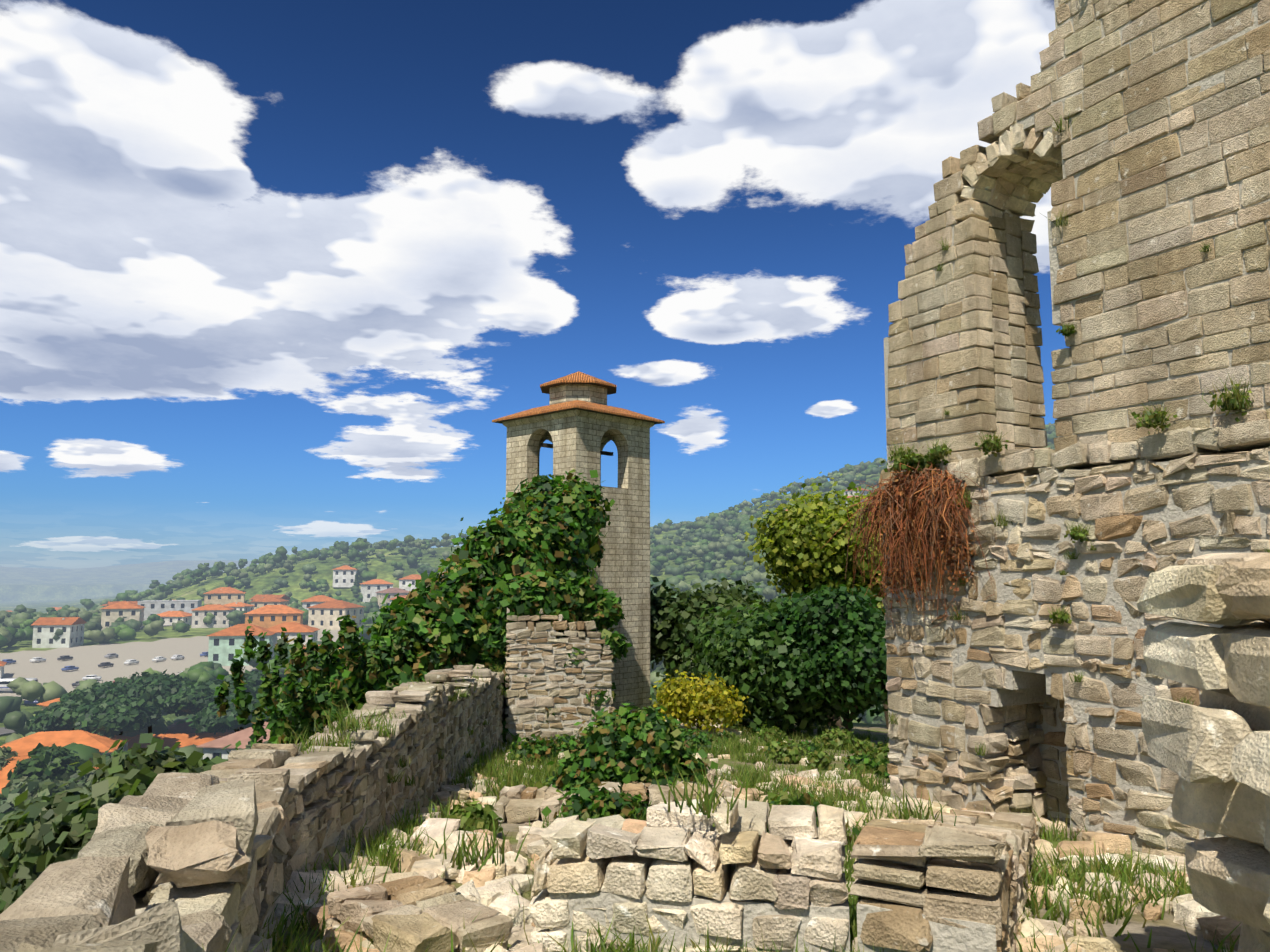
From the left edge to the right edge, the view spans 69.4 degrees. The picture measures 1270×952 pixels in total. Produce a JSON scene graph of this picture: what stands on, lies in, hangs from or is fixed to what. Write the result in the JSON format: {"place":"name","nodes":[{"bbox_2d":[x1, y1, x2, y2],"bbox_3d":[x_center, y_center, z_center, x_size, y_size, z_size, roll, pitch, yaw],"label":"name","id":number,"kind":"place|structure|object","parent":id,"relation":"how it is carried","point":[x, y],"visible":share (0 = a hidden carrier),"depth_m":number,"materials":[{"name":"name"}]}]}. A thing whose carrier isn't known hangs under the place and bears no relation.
{"place":"outdoors","nodes":[
{"label":"outdoors","id":0,"kind":"place"},
{"bbox_2d":[21,676,265,794],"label":"foliage","id":1,"kind":"object","parent":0,"point":[40,773],"depth_m":93.13,"materials":[{"name":"green plant"}]},
{"bbox_2d":[0,772,289,951],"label":"wall","id":2,"kind":"structure","parent":0,"point":[190,849],"depth_m":4.16,"materials":[{"name":"beige stone"}]},
{"bbox_2d":[0,622,375,734],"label":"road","id":3,"kind":"structure","parent":0,"point":[3,730],"depth_m":172.83,"materials":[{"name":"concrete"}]},
{"bbox_2d":[201,664,504,889],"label":"wall","id":4,"kind":"structure","parent":0,"point":[316,780],"depth_m":9.25,"materials":[{"name":"beige stone"}]},
{"bbox_2d":[0,573,888,912],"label":"leaves","id":5,"kind":"object","parent":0,"point":[724,625],"depth_m":27.55,"materials":[{"name":"green plant"}]},
{"bbox_2d":[0,600,885,913],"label":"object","id":6,"kind":"object","parent":5,"relation":"on","point":[810,618],"visible":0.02,"depth_m":26.43,"materials":[{"name":"green plant"}]},
{"bbox_2d":[0,0,1068,568],"label":"sky","id":7,"kind":"structure","parent":0,"point":[274,274],"materials":[{"name":"blue"}]},
{"bbox_2d":[504,608,615,746],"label":"cross wall","id":8,"kind":"structure","parent":0,"point":[577,635],"depth_m":20.08,"materials":[{"name":"beige stone"}]},
{"bbox_2d":[0,434,1221,951],"bbox_3d":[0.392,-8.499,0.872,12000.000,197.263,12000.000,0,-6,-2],"label":"terrain","id":9,"kind":"structure","parent":0,"point":[38,588],"depth_m":513.28,"materials":[{"name":"green plant"}]},
{"bbox_2d":[0,629,339,699],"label":"parking lot","id":10,"kind":"structure","parent":9,"relation":"on","point":[86,660],"depth_m":275.29,"materials":[{"name":"grey asphalt"}]},
{"bbox_2d":[0,652,207,703],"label":"cars","id":11,"kind":"object","parent":10,"relation":"on","point":[69,668],"visible":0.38,"depth_m":260.29,"materials":[{"name":"paint"}]},
{"bbox_2d":[0,490,869,794],"bbox_3d":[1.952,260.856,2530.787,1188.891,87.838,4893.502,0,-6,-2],"label":"house walls","id":12,"kind":"structure","parent":9,"relation":"on","point":[224,648],"depth_m":375.60,"materials":[{"name":"white paint"}]},
{"bbox_2d":[0,491,867,757],"bbox_3d":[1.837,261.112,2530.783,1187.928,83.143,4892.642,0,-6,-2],"label":"house window","id":13,"kind":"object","parent":12,"relation":"attached to","point":[216,656],"visible":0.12,"depth_m":366.89,"materials":[{"name":"glass"}]},
{"bbox_2d":[0,487,873,794],"bbox_3d":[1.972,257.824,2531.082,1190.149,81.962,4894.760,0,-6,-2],"label":"house roofs","id":14,"kind":"structure","parent":12,"relation":"on","point":[184,735],"depth_m":158.41,"materials":[{"name":"orange tile"}]},
{"bbox_2d":[0,573,885,835],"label":"leaves","id":15,"kind":"object","parent":9,"relation":"on","point":[110,709],"depth_m":133.60,"materials":[{"name":"green plant"}]},
{"bbox_2d":[213,468,717,804],"bbox_3d":[-4.195,3.483,21.934,9.886,8.774,22.958,0,-6,-2],"label":"ivy","id":16,"kind":"object","parent":9,"relation":"on","point":[563,539],"depth_m":20.39,"materials":[{"name":"green plant"}]},
{"bbox_2d":[352,487,685,781],"bbox_3d":[-3.896,2.783,20.848,7.093,7.043,20.696,1,-6,-6],"label":"ivy","id":17,"kind":"object","parent":16,"relation":"on","point":[544,501],"depth_m":22.47,"materials":[{"name":"green plant"}]},
{"bbox_2d":[0,423,1057,762],"bbox_3d":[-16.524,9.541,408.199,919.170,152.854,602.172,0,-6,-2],"label":"trees","id":18,"kind":"object","parent":9,"relation":"on","point":[18,621],"visible":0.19,"depth_m":455.96,"materials":[{"name":"green plant"}]},
{"bbox_2d":[492,371,664,716],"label":"tower","id":19,"kind":"structure","parent":9,"relation":"on","point":[578,423],"depth_m":35.12,"materials":[{"name":"stone"}]},
{"bbox_2d":[493,769,731,824],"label":"stone blocks","id":20,"kind":"structure","parent":9,"relation":"on","point":[514,804],"depth_m":10.44,"materials":[{"name":"stone"}]},
{"bbox_2d":[649,471,884,732],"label":"bushes","id":21,"kind":"object","parent":9,"relation":"on","point":[797,558],"visible":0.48,"depth_m":33.90,"materials":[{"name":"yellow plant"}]},
{"bbox_2d":[275,552,1269,951],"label":"rubble","id":22,"kind":"object","parent":9,"relation":"on","point":[1213,750],"visible":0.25,"depth_m":4.74,"materials":[{"name":"stone"}]},
{"bbox_2d":[277,110,1269,871],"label":"wall plants","id":23,"kind":"object","parent":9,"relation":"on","point":[1149,420],"depth_m":9.57,"materials":[{"name":"green plant"}]},
{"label":"wall","id":24,"kind":"structure","parent":9,"relation":"on"},
{"bbox_2d":[308,876,512,951],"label":"flat stones","id":25,"kind":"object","parent":24,"relation":"on","point":[416,913],"depth_m":5.47,"materials":[{"name":"stone"}]},
{"bbox_2d":[529,797,849,951],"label":"wall","id":26,"kind":"structure","parent":0,"point":[794,858],"depth_m":5.39,"materials":[{"name":"beige stone"}]},
{"bbox_2d":[202,708,1240,951],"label":"grass","id":27,"kind":"structure","parent":0,"point":[534,754],"depth_m":9.51,"materials":[{"name":"green plant"}]},
{"bbox_2d":[848,808,1042,951],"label":"wall","id":28,"kind":"structure","parent":0,"point":[971,864],"depth_m":5.11,"materials":[{"name":"beige stone"}]},
{"bbox_2d":[1035,696,1069,822],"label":"door","id":29,"kind":"structure","parent":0,"point":[1056,798],"depth_m":12.46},
{"bbox_2d":[879,419,1269,856],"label":"wall","id":30,"kind":"structure","parent":0,"point":[1186,452],"depth_m":11.22,"materials":[{"name":"beige stone"}]},
{"bbox_2d":[819,446,993,637],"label":"vines","id":31,"kind":"object","parent":30,"relation":"attached to","point":[906,497],"visible":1,"depth_m":12.90,"materials":[{"name":"brown plant"}]},
{"bbox_2d":[884,0,1269,468],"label":"wall","id":32,"kind":"structure","parent":0,"point":[1000,264],"depth_m":11.06,"materials":[{"name":"beige stone"}]},
{"bbox_2d":[951,123,1062,232],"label":"voussoirs","id":33,"kind":"object","parent":32,"relation":"on","point":[1016,169],"visible":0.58,"depth_m":13.01,"materials":[{"name":"stone"}]}
]}

